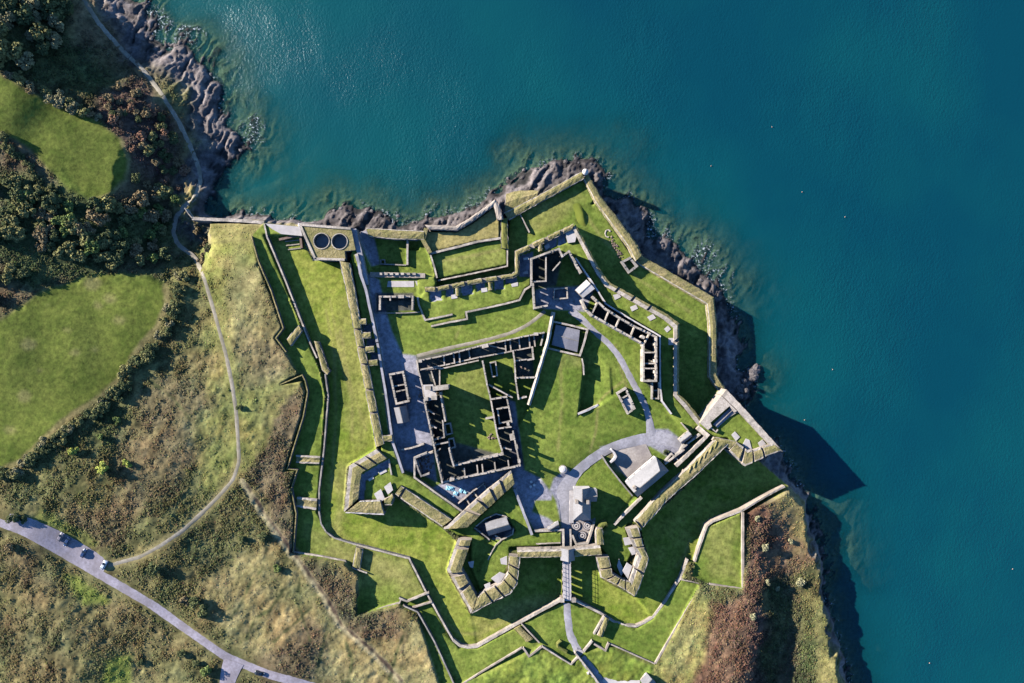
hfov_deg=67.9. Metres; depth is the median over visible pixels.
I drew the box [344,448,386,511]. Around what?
bastion parapet
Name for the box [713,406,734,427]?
lean store
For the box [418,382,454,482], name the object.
barrack
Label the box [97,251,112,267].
woodland tree
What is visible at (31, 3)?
woodland tree
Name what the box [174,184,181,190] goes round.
slope shrub
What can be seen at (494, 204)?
sea wall
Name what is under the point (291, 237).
return wall
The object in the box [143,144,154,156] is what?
slope shrub
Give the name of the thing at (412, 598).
wall
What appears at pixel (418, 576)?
counterscarp wall
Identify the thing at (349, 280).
parapet
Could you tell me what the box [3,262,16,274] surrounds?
woodland tree
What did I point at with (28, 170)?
hedge shrub
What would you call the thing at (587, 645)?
ravelin wall
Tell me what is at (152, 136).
slope shrub
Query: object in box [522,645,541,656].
wall
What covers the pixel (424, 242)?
harbour wall
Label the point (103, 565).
parked car
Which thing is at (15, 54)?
woodland tree
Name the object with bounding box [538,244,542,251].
traverse
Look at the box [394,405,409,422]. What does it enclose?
court cottage
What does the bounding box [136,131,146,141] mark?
slope shrub
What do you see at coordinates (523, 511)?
retaining wall
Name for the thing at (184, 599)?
bush
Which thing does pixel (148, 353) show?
hedge shrub
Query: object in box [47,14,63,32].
woodland tree
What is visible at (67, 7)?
woodland tree
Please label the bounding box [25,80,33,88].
hedge shrub
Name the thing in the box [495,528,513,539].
yard wall
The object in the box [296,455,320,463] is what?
traverse
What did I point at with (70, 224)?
woodland tree
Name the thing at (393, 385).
court cells
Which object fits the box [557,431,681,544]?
path
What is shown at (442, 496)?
retaining wall
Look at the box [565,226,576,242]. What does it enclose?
gun platform
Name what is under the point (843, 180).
water
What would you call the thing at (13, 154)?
hedge shrub
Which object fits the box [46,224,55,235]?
woodland tree
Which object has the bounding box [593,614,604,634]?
ravelin wall
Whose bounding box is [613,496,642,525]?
wall
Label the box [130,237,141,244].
woodland tree
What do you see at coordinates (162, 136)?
slope shrub
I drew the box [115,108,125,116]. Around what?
slope shrub
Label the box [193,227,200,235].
thicket shrub
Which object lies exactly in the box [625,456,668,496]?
white house
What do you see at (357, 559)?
traverse
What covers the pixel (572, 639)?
path
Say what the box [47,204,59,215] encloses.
woodland tree
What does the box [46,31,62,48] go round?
woodland tree
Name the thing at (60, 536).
parked car
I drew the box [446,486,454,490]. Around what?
covering sheet
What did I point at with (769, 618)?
bracken
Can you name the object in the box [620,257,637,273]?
magazine
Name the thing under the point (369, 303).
retaining wall
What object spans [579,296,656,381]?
officers range
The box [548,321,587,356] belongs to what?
yard wall
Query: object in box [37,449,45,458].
hedge shrub
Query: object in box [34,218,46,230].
woodland tree
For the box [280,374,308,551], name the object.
glacis wall
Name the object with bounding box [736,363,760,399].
rock stack
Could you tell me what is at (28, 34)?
woodland tree
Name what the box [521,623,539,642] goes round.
ravelin wall
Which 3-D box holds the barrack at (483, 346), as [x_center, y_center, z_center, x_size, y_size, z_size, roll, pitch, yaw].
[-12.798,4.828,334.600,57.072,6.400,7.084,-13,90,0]
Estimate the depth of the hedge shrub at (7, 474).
322.87 m
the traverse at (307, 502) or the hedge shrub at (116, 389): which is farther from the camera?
the traverse at (307, 502)
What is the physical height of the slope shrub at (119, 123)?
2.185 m
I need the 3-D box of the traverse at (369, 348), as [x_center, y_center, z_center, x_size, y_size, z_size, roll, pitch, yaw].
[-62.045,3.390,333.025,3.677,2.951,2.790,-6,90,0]
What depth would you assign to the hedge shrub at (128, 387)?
329.35 m
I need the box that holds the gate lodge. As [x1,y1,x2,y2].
[547,521,559,530]
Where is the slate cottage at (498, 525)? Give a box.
[485,517,510,535]
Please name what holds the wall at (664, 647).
on the ground
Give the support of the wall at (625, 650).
on the ground
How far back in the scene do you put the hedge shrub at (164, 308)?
333.12 m
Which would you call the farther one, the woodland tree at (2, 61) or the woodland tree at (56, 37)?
the woodland tree at (56, 37)
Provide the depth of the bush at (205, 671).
326.66 m
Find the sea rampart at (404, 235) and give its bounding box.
[366,228,423,240]
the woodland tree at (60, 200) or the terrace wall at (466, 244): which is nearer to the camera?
the woodland tree at (60, 200)
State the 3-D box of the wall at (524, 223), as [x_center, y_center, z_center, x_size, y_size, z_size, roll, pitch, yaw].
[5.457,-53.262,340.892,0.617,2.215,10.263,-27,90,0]
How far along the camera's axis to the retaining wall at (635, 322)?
334.02 m
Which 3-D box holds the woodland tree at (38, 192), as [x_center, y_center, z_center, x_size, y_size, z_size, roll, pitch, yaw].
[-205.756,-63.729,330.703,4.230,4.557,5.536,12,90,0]
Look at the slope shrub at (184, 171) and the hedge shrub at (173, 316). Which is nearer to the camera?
the hedge shrub at (173, 316)
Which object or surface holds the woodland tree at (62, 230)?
on the ground
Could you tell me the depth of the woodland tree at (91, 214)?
331.09 m
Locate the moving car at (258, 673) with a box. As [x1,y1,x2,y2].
[254,670,263,675]
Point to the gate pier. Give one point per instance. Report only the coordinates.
(573, 598)
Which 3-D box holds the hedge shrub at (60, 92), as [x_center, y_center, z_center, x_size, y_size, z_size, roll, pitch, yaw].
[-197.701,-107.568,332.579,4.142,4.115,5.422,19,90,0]
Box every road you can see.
[0,519,313,682]
[219,659,242,682]
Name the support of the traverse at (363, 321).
on the ground
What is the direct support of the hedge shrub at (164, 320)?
on the ground
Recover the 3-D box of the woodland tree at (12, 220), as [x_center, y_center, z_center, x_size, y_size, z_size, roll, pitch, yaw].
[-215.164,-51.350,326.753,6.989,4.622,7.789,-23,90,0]
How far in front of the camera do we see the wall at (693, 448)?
333.01 m
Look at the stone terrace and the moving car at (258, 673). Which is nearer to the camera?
the moving car at (258, 673)
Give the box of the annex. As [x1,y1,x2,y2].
[651,382,659,399]
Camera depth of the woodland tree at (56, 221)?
328.85 m
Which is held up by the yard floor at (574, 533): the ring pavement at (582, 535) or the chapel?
the ring pavement at (582, 535)
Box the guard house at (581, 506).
[573,486,590,519]
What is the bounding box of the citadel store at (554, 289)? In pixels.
[553,287,567,299]
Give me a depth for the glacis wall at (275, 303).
335.72 m
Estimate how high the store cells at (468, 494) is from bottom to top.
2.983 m
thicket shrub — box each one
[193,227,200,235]
[196,256,203,264]
[200,235,207,242]
[204,243,210,250]
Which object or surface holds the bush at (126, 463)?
on the ground
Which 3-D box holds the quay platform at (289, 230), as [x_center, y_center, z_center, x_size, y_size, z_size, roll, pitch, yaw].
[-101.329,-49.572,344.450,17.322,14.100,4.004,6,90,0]
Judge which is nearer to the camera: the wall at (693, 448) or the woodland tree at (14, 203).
the woodland tree at (14, 203)
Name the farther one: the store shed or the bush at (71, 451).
the store shed
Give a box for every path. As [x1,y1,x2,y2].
[82,0,201,252]
[108,251,240,567]
[417,310,545,357]
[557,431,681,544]
[563,603,604,682]
[568,307,655,435]
[602,678,639,682]
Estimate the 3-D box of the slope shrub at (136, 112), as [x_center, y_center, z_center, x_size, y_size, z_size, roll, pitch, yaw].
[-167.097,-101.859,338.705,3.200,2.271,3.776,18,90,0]
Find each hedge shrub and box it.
[0,132,9,142]
[0,142,8,150]
[0,466,6,475]
[3,71,12,79]
[4,143,14,154]
[5,469,12,477]
[9,467,19,475]
[9,472,19,479]
[10,151,17,158]
[12,70,22,80]
[16,75,25,86]
[17,152,24,160]
[17,459,26,466]
[24,84,34,94]
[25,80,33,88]
[25,161,34,168]
[25,452,37,464]
[26,167,33,173]
[28,451,38,461]
[30,173,37,180]
[36,178,43,185]
[37,85,48,94]
[37,436,46,446]
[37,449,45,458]
[40,443,48,453]
[43,94,54,103]
[46,442,57,450]
[50,433,59,442]
[52,95,64,108]
[54,88,63,98]
[55,428,67,438]
[57,438,66,445]
[62,424,72,435]
[62,424,73,433]
[64,97,74,107]
[65,101,78,114]
[72,417,82,426]
[76,104,89,117]
[83,410,91,418]
[86,106,95,116]
[86,410,98,419]
[90,407,102,416]
[94,113,102,120]
[97,404,104,413]
[100,401,109,412]
[104,386,113,399]
[107,385,116,396]
[109,386,121,396]
[113,393,123,402]
[117,371,131,381]
[117,381,126,391]
[119,364,132,373]
[126,380,132,390]
[127,356,137,365]
[134,355,145,365]
[141,350,154,363]
[144,343,152,351]
[146,350,154,359]
[150,343,158,350]
[153,330,160,339]
[158,317,167,323]
[160,326,168,336]
[162,303,171,312]
[165,321,174,326]
[165,327,171,335]
[166,307,177,315]
[169,299,179,307]
[169,307,176,318]
[171,302,180,313]
[172,282,180,291]
[172,287,182,298]
[174,272,180,280]
[178,270,189,281]
[178,286,186,295]
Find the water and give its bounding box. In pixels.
[147,0,1023,682]
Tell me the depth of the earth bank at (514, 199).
339.90 m
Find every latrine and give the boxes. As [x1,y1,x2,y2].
[444,422,452,434]
[448,437,455,448]
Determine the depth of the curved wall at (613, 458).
333.99 m
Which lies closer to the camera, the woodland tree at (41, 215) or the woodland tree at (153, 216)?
the woodland tree at (41, 215)
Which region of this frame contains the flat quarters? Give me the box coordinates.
[575,280,594,297]
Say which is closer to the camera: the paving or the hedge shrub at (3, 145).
the hedge shrub at (3, 145)
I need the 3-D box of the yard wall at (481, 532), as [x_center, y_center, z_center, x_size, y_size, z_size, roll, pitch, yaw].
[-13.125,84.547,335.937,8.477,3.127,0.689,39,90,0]
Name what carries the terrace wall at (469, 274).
on the ground
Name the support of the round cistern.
on the ground
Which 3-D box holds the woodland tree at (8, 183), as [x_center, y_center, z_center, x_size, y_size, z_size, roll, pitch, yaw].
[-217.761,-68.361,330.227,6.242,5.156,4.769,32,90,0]
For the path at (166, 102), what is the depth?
345.76 m
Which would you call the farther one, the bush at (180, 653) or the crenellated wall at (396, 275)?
the crenellated wall at (396, 275)
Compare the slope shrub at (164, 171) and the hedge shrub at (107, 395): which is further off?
the slope shrub at (164, 171)
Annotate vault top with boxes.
[423,384,437,400]
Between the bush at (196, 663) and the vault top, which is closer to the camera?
the bush at (196, 663)
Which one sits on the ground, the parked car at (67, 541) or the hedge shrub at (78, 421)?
the hedge shrub at (78, 421)
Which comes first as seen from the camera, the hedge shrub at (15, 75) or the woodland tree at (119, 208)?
the hedge shrub at (15, 75)
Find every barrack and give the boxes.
[418,332,544,371]
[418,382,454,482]
[443,452,520,482]
[482,360,520,464]
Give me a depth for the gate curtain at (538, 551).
330.91 m
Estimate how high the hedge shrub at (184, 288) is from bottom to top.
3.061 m
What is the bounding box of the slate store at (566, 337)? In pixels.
[552,325,579,351]
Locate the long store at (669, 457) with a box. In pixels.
[663,433,699,464]
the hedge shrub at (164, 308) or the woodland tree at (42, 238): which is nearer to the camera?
the woodland tree at (42, 238)
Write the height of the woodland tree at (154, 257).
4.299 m
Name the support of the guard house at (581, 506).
on the ground
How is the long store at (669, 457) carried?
on the ground
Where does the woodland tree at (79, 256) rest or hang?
on the ground
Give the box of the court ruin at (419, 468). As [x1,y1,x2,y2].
[414,451,433,476]
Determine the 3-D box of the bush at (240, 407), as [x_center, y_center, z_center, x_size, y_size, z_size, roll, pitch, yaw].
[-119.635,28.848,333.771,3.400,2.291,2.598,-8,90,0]
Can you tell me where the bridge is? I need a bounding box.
[562,561,571,600]
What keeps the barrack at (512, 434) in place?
on the ground
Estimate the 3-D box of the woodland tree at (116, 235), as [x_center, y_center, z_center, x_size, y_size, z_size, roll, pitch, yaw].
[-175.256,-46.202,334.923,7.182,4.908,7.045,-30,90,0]
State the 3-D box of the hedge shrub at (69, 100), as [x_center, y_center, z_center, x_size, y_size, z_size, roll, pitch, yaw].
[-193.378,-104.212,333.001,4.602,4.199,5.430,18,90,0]
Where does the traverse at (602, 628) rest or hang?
on the ground
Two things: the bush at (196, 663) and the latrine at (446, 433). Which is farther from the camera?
the latrine at (446, 433)
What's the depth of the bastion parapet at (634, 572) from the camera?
330.79 m
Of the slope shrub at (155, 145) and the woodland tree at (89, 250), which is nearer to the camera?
the woodland tree at (89, 250)
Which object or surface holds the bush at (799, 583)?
on the ground
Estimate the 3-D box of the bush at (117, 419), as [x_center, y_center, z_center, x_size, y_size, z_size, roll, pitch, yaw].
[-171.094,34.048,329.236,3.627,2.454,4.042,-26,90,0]
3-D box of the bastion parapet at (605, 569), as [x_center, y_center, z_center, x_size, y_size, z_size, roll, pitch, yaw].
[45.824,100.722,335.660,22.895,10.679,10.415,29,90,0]
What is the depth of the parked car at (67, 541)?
325.40 m
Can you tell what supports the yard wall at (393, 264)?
on the ground
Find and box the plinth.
[569,490,573,522]
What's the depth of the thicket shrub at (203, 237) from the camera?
345.99 m
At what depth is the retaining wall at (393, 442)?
333.09 m
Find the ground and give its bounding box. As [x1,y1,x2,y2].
[0,0,861,682]
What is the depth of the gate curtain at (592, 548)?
330.90 m
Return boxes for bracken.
[630,472,836,682]
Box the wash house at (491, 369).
[489,361,497,377]
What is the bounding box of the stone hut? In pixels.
[640,672,655,682]
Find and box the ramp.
[695,426,709,437]
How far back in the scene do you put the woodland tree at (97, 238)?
330.83 m
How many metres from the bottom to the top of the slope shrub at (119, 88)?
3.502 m
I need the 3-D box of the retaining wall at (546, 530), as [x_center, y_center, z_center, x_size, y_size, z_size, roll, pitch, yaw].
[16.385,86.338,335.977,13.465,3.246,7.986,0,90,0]
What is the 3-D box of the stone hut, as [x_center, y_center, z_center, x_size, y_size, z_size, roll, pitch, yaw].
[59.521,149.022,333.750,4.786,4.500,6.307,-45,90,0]
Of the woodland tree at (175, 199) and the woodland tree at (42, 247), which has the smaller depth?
the woodland tree at (42, 247)
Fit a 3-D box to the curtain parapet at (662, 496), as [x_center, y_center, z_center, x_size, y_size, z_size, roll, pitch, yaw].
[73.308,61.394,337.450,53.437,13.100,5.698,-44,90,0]
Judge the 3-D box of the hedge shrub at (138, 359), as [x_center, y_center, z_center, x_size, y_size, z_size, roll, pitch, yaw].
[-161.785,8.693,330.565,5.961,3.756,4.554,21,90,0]
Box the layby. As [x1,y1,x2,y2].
[10,514,108,570]
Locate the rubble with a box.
[609,236,622,257]
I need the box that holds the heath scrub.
[0,0,469,682]
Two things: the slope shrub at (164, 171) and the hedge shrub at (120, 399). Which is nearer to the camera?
the hedge shrub at (120, 399)
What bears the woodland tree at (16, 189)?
on the ground
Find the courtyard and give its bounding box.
[613,444,651,477]
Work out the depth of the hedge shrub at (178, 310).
333.34 m
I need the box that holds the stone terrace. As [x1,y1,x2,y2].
[698,394,735,429]
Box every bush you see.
[3,542,12,551]
[5,512,19,523]
[20,515,27,523]
[67,447,78,454]
[95,461,108,473]
[112,417,120,424]
[122,460,131,467]
[137,659,143,665]
[145,561,159,575]
[177,649,185,657]
[178,596,188,605]
[188,596,201,610]
[192,660,199,666]
[197,604,208,618]
[200,665,211,676]
[235,404,242,409]
[238,535,245,543]
[257,532,266,541]
[273,564,280,572]
[750,613,755,620]
[761,544,768,551]
[796,577,805,586]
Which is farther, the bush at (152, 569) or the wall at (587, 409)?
the wall at (587, 409)
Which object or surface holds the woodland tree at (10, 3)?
on the ground
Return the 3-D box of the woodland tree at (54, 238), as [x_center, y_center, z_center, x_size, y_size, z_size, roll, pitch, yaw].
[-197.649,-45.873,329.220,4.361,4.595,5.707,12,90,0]
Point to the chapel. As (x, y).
(624, 396)
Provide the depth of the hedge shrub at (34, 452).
323.52 m
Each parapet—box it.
[340,261,384,446]
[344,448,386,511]
[345,499,386,514]
[374,482,394,504]
[395,485,451,525]
[425,224,572,298]
[447,537,477,612]
[472,553,519,612]
[574,224,700,425]
[595,553,634,596]
[623,525,648,595]
[633,440,727,528]
[710,436,736,448]
[724,432,781,465]
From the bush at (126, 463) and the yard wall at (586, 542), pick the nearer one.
the bush at (126, 463)
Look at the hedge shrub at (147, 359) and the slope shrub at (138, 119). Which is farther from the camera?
the slope shrub at (138, 119)
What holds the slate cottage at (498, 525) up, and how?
on the ground
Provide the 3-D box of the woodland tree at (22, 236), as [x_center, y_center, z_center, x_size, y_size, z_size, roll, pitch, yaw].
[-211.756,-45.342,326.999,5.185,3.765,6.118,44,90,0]
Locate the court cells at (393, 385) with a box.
[389,371,410,404]
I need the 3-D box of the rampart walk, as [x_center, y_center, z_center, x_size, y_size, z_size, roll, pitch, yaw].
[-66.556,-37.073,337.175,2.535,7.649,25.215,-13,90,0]
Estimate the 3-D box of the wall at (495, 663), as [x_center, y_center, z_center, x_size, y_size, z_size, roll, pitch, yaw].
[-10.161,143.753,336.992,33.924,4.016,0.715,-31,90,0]
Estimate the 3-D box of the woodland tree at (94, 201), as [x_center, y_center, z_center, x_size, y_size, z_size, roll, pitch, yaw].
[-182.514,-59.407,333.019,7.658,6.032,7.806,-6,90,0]
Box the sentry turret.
[582,169,587,175]
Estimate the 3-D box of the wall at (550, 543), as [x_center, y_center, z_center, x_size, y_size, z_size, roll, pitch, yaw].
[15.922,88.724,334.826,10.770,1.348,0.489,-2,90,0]
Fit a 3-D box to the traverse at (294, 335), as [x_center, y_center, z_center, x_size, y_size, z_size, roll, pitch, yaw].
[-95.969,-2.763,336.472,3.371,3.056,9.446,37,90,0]
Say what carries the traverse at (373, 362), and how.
on the ground
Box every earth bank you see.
[505,190,537,211]
[556,639,566,653]
[573,203,586,226]
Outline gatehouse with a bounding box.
[560,545,574,561]
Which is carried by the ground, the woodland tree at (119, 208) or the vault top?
the woodland tree at (119, 208)
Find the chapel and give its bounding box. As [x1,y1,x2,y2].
[616,387,635,414]
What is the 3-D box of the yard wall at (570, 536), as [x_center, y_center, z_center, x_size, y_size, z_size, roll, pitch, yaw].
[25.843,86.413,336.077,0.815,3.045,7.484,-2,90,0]
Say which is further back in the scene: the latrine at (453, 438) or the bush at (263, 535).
the latrine at (453, 438)
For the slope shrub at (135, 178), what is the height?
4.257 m
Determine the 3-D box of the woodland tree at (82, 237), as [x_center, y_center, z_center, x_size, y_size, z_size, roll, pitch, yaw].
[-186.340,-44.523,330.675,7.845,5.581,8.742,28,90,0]
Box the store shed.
[678,431,691,443]
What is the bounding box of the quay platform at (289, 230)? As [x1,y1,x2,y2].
[265,223,303,236]
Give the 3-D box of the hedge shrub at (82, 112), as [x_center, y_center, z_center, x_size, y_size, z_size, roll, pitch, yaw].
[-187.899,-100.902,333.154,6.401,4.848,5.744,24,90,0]
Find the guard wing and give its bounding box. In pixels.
[586,488,596,501]
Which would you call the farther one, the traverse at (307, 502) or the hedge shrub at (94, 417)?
the traverse at (307, 502)
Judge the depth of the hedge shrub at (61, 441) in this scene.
324.76 m
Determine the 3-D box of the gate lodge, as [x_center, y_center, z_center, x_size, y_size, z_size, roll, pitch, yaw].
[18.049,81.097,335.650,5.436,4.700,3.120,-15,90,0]
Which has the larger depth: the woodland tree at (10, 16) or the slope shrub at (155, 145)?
the slope shrub at (155, 145)
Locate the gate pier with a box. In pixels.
[571,595,575,602]
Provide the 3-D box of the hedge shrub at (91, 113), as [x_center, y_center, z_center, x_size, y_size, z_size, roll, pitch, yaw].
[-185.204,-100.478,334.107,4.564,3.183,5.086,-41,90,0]
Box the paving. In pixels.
[387,281,413,286]
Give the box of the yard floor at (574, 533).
[572,520,592,540]
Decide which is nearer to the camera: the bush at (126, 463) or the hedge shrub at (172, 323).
the bush at (126, 463)
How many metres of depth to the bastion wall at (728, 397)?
331.81 m
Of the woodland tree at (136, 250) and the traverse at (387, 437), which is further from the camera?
the woodland tree at (136, 250)
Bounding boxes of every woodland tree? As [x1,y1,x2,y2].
[0,4,12,15]
[0,11,16,29]
[0,21,8,38]
[0,37,10,56]
[0,56,6,69]
[0,206,11,221]
[0,225,12,239]
[0,273,12,284]
[1,0,17,11]
[1,179,13,189]
[2,214,19,226]
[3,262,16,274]
[6,42,22,61]
[7,183,24,200]
[9,174,21,186]
[10,225,24,235]
[11,2,34,25]
[11,197,23,206]
[12,231,25,242]
[15,51,34,70]
[15,190,35,203]
[16,201,36,217]
[16,265,30,277]
[19,0,42,9]
[22,184,40,200]
[25,29,36,41]
[29,21,51,41]
[31,9,41,23]
[32,188,44,200]
[32,225,47,236]
[32,231,47,248]
[33,207,46,220]
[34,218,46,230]
[35,40,49,55]
[36,0,58,11]
[36,242,47,251]
[39,6,64,22]
[41,192,59,209]
[45,212,57,222]
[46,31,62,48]
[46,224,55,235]
[46,241,55,251]
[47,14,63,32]
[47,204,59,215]
[49,229,60,241]
[50,216,62,225]
[51,246,65,257]
[55,0,73,16]
[55,198,63,208]
[59,213,76,225]
[59,226,70,237]
[62,240,75,254]
[63,200,73,212]
[63,217,78,234]
[67,197,80,207]
[69,249,86,262]
[72,221,90,235]
[73,228,90,247]
[82,239,99,255]
[85,226,95,235]
[86,196,103,213]
[86,206,98,220]
[87,231,102,246]
[92,252,100,261]
[93,212,111,226]
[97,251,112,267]
[99,238,113,249]
[101,194,115,212]
[101,229,113,242]
[107,261,117,270]
[109,249,123,265]
[110,229,121,243]
[110,240,128,252]
[114,202,124,213]
[117,214,131,226]
[118,225,128,239]
[123,199,138,213]
[123,237,133,250]
[129,243,143,257]
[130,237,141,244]
[132,190,149,207]
[134,255,144,265]
[135,207,147,218]
[142,209,159,222]
[143,229,155,239]
[146,253,158,263]
[147,238,158,250]
[150,186,161,201]
[152,222,162,230]
[153,203,164,214]
[155,185,173,202]
[158,225,166,235]
[158,246,171,261]
[159,209,171,222]
[170,194,180,202]
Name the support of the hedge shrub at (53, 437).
on the ground
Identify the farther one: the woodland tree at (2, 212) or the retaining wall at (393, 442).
the retaining wall at (393, 442)
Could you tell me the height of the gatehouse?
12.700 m
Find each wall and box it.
[192,217,266,223]
[251,236,287,351]
[263,223,318,357]
[279,236,303,248]
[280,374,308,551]
[294,551,366,573]
[318,374,357,545]
[356,256,379,341]
[357,543,453,639]
[370,272,425,277]
[375,293,419,313]
[376,343,404,472]
[378,600,400,608]
[380,263,405,265]
[388,459,392,474]
[399,590,429,601]
[401,443,424,450]
[403,601,431,607]
[404,604,454,682]
[406,240,408,264]
[413,450,463,511]
[417,297,452,320]
[421,228,431,253]
[424,199,502,231]
[430,237,500,254]
[430,255,437,278]
[431,286,529,326]
[438,249,507,281]
[452,597,559,648]
[463,646,521,682]
[474,527,489,539]
[476,513,507,526]
[488,539,501,559]
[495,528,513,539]
[500,218,508,249]
[504,171,583,220]
[513,488,532,534]
[520,214,529,232]
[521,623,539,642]
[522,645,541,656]
[527,312,554,405]
[534,528,564,546]
[536,542,560,543]
[542,644,577,664]
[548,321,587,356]
[569,528,571,545]
[571,520,594,544]
[574,650,598,682]
[575,258,671,413]
[575,557,688,626]
[578,404,598,414]
[583,174,641,261]
[583,639,592,651]
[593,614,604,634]
[593,642,604,650]
[601,455,632,495]
[609,448,616,462]
[610,642,654,663]
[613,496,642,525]
[635,255,724,390]
[654,583,708,663]
[673,435,706,466]
[693,484,784,561]
[709,583,741,588]
[716,388,779,448]
[741,512,743,586]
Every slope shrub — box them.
[102,93,114,103]
[103,103,112,110]
[108,110,116,117]
[108,114,118,124]
[112,81,122,90]
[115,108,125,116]
[116,98,122,104]
[117,120,122,127]
[128,102,135,110]
[128,145,136,152]
[130,88,141,97]
[131,172,139,182]
[133,109,139,116]
[135,116,141,122]
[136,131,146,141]
[136,142,148,153]
[140,107,151,117]
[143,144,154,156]
[147,131,157,142]
[151,158,160,166]
[152,141,157,148]
[153,182,162,193]
[156,123,167,129]
[157,112,165,121]
[157,148,167,158]
[159,128,168,140]
[159,165,168,173]
[160,176,169,184]
[168,132,178,143]
[169,165,177,174]
[169,199,177,206]
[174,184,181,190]
[178,164,190,176]
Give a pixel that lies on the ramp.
(701, 430)
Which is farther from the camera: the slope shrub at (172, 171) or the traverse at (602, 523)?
the slope shrub at (172, 171)
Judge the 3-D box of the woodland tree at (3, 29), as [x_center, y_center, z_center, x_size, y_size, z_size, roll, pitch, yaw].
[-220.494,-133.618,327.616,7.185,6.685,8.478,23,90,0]
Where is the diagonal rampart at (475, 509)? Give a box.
[444,469,513,528]
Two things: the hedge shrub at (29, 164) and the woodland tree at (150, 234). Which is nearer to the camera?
the hedge shrub at (29, 164)
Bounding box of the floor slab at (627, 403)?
[622,397,632,410]
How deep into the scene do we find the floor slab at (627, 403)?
334.80 m
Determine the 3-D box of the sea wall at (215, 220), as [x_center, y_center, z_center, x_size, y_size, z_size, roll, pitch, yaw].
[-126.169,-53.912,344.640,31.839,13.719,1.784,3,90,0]
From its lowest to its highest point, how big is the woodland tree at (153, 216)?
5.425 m
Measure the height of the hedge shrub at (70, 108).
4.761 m
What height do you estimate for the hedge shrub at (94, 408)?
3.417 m
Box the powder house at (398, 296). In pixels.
[379,295,414,315]
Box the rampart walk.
[352,228,369,284]
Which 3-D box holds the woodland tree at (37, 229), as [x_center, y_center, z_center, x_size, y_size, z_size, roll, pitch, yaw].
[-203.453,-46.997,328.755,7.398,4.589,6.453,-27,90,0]
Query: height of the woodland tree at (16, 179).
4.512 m
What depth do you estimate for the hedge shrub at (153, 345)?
331.30 m
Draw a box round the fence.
[184,208,193,217]
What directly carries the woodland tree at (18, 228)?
on the ground
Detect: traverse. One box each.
[287,325,302,345]
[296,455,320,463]
[296,496,317,509]
[314,341,330,374]
[353,546,363,568]
[359,318,366,324]
[362,332,371,337]
[365,346,374,351]
[369,359,378,365]
[383,435,392,440]
[455,288,459,295]
[488,282,492,290]
[514,625,532,641]
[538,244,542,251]
[594,526,603,544]
[597,519,607,526]
[597,616,608,637]
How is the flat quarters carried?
on the ground
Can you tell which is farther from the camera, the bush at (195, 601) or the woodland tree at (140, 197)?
the woodland tree at (140, 197)
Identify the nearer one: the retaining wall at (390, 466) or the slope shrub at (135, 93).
the retaining wall at (390, 466)
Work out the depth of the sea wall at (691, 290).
341.64 m
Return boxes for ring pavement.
[571,521,580,530]
[577,531,586,540]
[583,521,591,529]
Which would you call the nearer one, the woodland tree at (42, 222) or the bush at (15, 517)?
the bush at (15, 517)
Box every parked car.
[57,532,64,541]
[63,537,70,546]
[80,548,87,557]
[100,560,107,569]
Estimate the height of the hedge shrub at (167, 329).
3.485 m
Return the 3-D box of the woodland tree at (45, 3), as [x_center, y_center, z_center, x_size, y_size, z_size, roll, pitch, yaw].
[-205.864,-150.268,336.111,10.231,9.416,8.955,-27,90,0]
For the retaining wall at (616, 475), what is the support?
on the ground
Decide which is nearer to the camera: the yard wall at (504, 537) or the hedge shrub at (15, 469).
the hedge shrub at (15, 469)
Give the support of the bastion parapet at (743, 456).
on the ground
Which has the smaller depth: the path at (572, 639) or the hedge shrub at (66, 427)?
the hedge shrub at (66, 427)
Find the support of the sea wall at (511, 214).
on the ground
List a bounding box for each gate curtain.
[517,546,561,557]
[573,542,601,556]
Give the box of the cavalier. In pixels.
[299,223,355,261]
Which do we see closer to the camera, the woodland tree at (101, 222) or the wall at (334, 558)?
the woodland tree at (101, 222)
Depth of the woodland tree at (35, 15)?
334.36 m
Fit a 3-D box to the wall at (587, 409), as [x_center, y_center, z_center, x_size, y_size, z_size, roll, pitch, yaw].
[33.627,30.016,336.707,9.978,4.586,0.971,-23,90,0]
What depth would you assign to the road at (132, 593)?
327.69 m
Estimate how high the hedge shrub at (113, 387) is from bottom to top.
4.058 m
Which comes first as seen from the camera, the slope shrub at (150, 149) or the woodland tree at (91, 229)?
the woodland tree at (91, 229)
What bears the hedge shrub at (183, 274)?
on the ground
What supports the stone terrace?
on the ground
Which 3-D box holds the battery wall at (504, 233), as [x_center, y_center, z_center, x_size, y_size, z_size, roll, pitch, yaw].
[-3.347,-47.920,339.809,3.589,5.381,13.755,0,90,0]
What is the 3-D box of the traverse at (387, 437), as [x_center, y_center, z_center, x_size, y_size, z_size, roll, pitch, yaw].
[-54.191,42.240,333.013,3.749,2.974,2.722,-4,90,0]
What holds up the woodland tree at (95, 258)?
on the ground
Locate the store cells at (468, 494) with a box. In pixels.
[458,482,486,503]
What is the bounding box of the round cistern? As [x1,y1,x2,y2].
[559,465,566,472]
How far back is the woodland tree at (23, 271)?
325.73 m
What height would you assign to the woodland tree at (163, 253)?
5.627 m
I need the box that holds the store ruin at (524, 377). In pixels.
[512,348,534,399]
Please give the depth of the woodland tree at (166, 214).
343.27 m
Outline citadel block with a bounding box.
[530,248,581,309]
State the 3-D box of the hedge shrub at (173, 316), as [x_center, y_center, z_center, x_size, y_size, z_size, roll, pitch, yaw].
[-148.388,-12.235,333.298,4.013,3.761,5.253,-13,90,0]
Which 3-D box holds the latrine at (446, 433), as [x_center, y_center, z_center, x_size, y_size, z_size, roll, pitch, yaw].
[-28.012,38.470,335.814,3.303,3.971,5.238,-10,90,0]
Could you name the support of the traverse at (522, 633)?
on the ground
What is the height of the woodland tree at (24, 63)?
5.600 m
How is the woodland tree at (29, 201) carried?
on the ground

